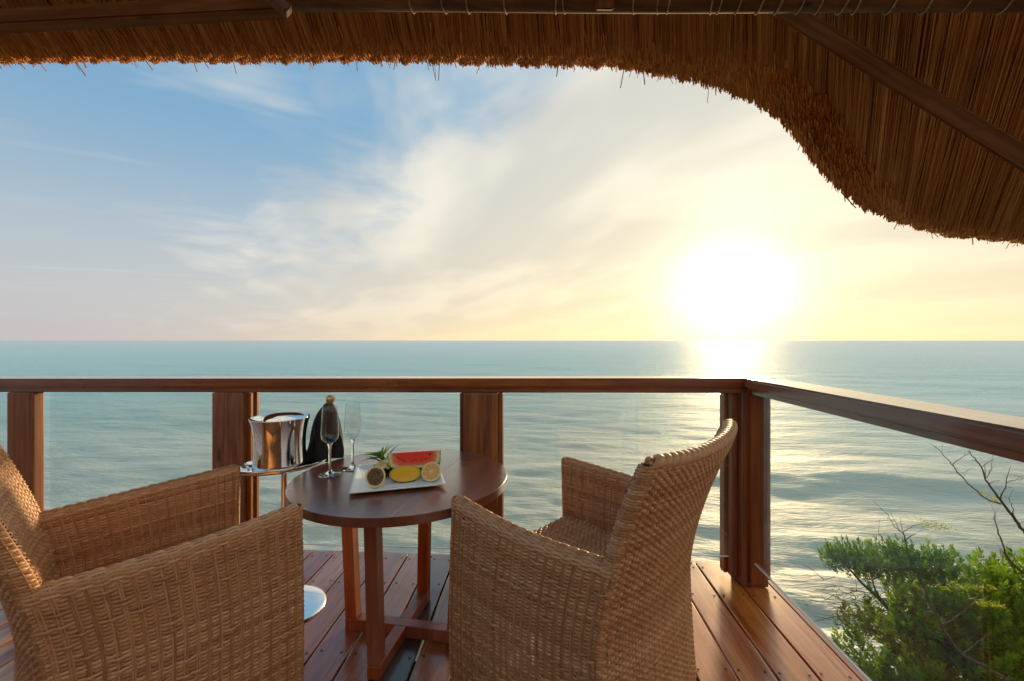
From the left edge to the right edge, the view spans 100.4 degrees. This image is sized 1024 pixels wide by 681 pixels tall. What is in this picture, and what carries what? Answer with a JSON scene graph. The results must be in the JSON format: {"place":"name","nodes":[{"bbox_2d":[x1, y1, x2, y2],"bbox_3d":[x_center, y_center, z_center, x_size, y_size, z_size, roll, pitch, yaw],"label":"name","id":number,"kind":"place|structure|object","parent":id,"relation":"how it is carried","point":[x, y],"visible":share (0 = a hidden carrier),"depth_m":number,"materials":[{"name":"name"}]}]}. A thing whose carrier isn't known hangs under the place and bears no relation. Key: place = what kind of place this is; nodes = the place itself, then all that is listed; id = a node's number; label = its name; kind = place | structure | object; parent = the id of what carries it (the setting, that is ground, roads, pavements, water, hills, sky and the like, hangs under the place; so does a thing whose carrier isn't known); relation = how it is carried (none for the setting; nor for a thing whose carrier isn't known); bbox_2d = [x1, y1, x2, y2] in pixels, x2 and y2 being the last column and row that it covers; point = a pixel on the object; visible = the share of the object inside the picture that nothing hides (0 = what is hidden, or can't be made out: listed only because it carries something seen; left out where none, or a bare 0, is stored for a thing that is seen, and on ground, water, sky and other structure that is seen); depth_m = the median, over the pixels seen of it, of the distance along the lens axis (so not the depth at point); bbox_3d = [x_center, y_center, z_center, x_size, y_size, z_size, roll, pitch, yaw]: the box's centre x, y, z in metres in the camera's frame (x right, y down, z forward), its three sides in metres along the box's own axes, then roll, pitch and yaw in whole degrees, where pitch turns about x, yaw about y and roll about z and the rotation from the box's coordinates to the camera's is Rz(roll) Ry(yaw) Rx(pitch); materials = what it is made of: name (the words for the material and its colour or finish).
{"place":"outdoors","nodes":[
{"label":"outdoors","id":0,"kind":"place"},
{"bbox_2d":[0,550,866,680],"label":"deck","id":1,"kind":"structure","parent":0,"point":[771,632],"depth_m":1.66,"materials":[{"name":"brown wood"}]},
{"bbox_2d":[0,444,303,680],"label":"wicker armchair","id":2,"kind":"object","parent":1,"relation":"on","point":[134,583],"visible":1,"depth_m":1.12,"materials":[{"name":"brown wicker"}]},
{"bbox_2d":[239,459,326,621],"bbox_3d":[-0.979,0.825,1.836,0.332,0.648,0.332,0,0,3],"label":"wine cooler stand","id":3,"kind":"object","parent":1,"relation":"on","point":[314,600],"visible":0.28,"depth_m":1.82,"materials":[{"name":"silver metal"}]},
{"bbox_2d":[248,412,310,474],"bbox_3d":[-0.981,0.431,1.806,0.233,0.216,0.233,0,0,3],"label":"wine cooler","id":4,"kind":"object","parent":3,"relation":"on","point":[279,441],"visible":0.97,"depth_m":1.73,"materials":[{"name":"silver metal"}]},
{"bbox_2d":[306,395,343,461],"bbox_3d":[-0.855,0.391,1.938,0.157,0.284,0.147,0,0,27],"label":"champagne bottle","id":5,"kind":"object","parent":3,"relation":"on","point":[330,429],"visible":0.96,"depth_m":1.91,"materials":[{"name":"black glass"}]},
{"bbox_2d":[285,448,506,680],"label":"round table","id":6,"kind":"object","parent":1,"relation":"on","point":[479,479],"visible":0.87,"depth_m":1.51,"materials":[{"name":"brown wood"}]},
{"bbox_2d":[318,407,340,477],"bbox_3d":[-0.714,0.391,1.673,0.084,0.268,0.084,0,0,3],"label":"champagne flute","id":7,"kind":"object","parent":6,"relation":"on","point":[329,473],"visible":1,"depth_m":1.67,"materials":[{"name":"clear glass"}]},
{"bbox_2d":[342,406,361,470],"bbox_3d":[-0.655,0.391,1.756,0.084,0.268,0.084,0,0,3],"label":"champagne flute","id":8,"kind":"object","parent":6,"relation":"on","point":[351,467],"visible":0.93,"depth_m":1.75,"materials":[{"name":"clear glass"}]},
{"bbox_2d":[348,464,445,493],"bbox_3d":[-0.438,0.518,1.635,0.328,0.016,0.328,0,0,-16],"label":"serving plate","id":9,"kind":"object","parent":6,"relation":"on","point":[358,484],"visible":0.38,"depth_m":1.54,"materials":[{"name":"white ceramic"}]},
{"bbox_2d":[365,466,385,487],"bbox_3d":[-0.486,0.487,1.524,0.070,0.074,0.035,0,-18,-9],"label":"passion fruit","id":10,"kind":"object","parent":9,"relation":"on","point":[375,476],"visible":1,"depth_m":1.51,"materials":[{"name":"brown food"}]},
{"bbox_2d":[360,445,398,477],"bbox_3d":[-0.521,0.478,1.681,0.162,0.086,0.175,0,0,-17],"label":"pineapple","id":11,"kind":"object","parent":9,"relation":"on","point":[382,462],"visible":0.56,"depth_m":1.69,"materials":[{"name":"green plant"}]},
{"bbox_2d":[389,465,420,482],"bbox_3d":[-0.397,0.502,1.588,0.116,0.030,0.072,0,38,-13],"label":"mango","id":12,"kind":"object","parent":9,"relation":"on","point":[405,474],"visible":1,"depth_m":1.58,"materials":[{"name":"yellow food"}]},
{"bbox_2d":[387,450,440,470],"bbox_3d":[-0.385,0.483,1.687,0.208,0.080,0.107,0,0,-14],"label":"watermelon slice","id":13,"kind":"object","parent":9,"relation":"on","point":[420,459],"visible":0.76,"depth_m":1.67,"materials":[{"name":"red food"}]},
{"bbox_2d":[421,462,440,481],"bbox_3d":[-0.299,0.494,1.596,0.072,0.072,0.034,0,-32,1],"label":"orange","id":14,"kind":"object","parent":9,"relation":"on","point":[430,471],"visible":1,"depth_m":1.58,"materials":[{"name":"orange food"}]},
{"bbox_2d":[0,376,1023,680],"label":"railing","id":15,"kind":"object","parent":1,"relation":"on","point":[744,556],"visible":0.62,"depth_m":2.05,"materials":[{"name":"brown wood"}]},
{"bbox_2d":[449,419,737,680],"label":"wicker armchair","id":16,"kind":"object","parent":1,"relation":"on","point":[607,555],"visible":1,"depth_m":1.12,"materials":[{"name":"brown wicker"}]},
{"bbox_2d":[0,341,1023,679],"bbox_3d":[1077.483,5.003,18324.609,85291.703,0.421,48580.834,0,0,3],"label":"sea","id":17,"kind":"structure","parent":0,"point":[834,477],"depth_m":25.20,"materials":[{"name":"liquid"}]},
{"bbox_2d":[0,0,1023,248],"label":"thatched roof","id":18,"kind":"structure","parent":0,"point":[904,112],"depth_m":2.38,"materials":[{"name":"plant"}]},
{"bbox_2d":[0,60,1023,340],"label":"sky","id":19,"kind":"structure","parent":0,"point":[171,201],"materials":[{"name":"blue"}]},
{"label":"ground","id":20,"kind":"structure","parent":0,"visible":0},
{"bbox_2d":[803,533,1023,680],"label":"shrub","id":21,"kind":"object","parent":20,"relation":"on","point":[920,646],"visible":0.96,"depth_m":2.98,"materials":[{"name":"green plant"}]},
{"bbox_2d":[876,503,1014,680],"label":"bare sapling","id":22,"kind":"object","parent":20,"relation":"on","point":[982,602],"visible":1,"depth_m":2.13,"materials":[{"name":"brown plant"}]},
{"bbox_2d":[931,444,1023,533],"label":"bare sapling","id":23,"kind":"object","parent":20,"relation":"on","point":[1006,508],"visible":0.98,"depth_m":2.24,"materials":[{"name":"brown plant"}]},
{"bbox_2d":[992,507,1023,584],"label":"bare sapling","id":24,"kind":"object","parent":20,"relation":"on","point":[1006,556],"visible":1,"depth_m":2.11,"materials":[{"name":"brown plant"}]}
]}

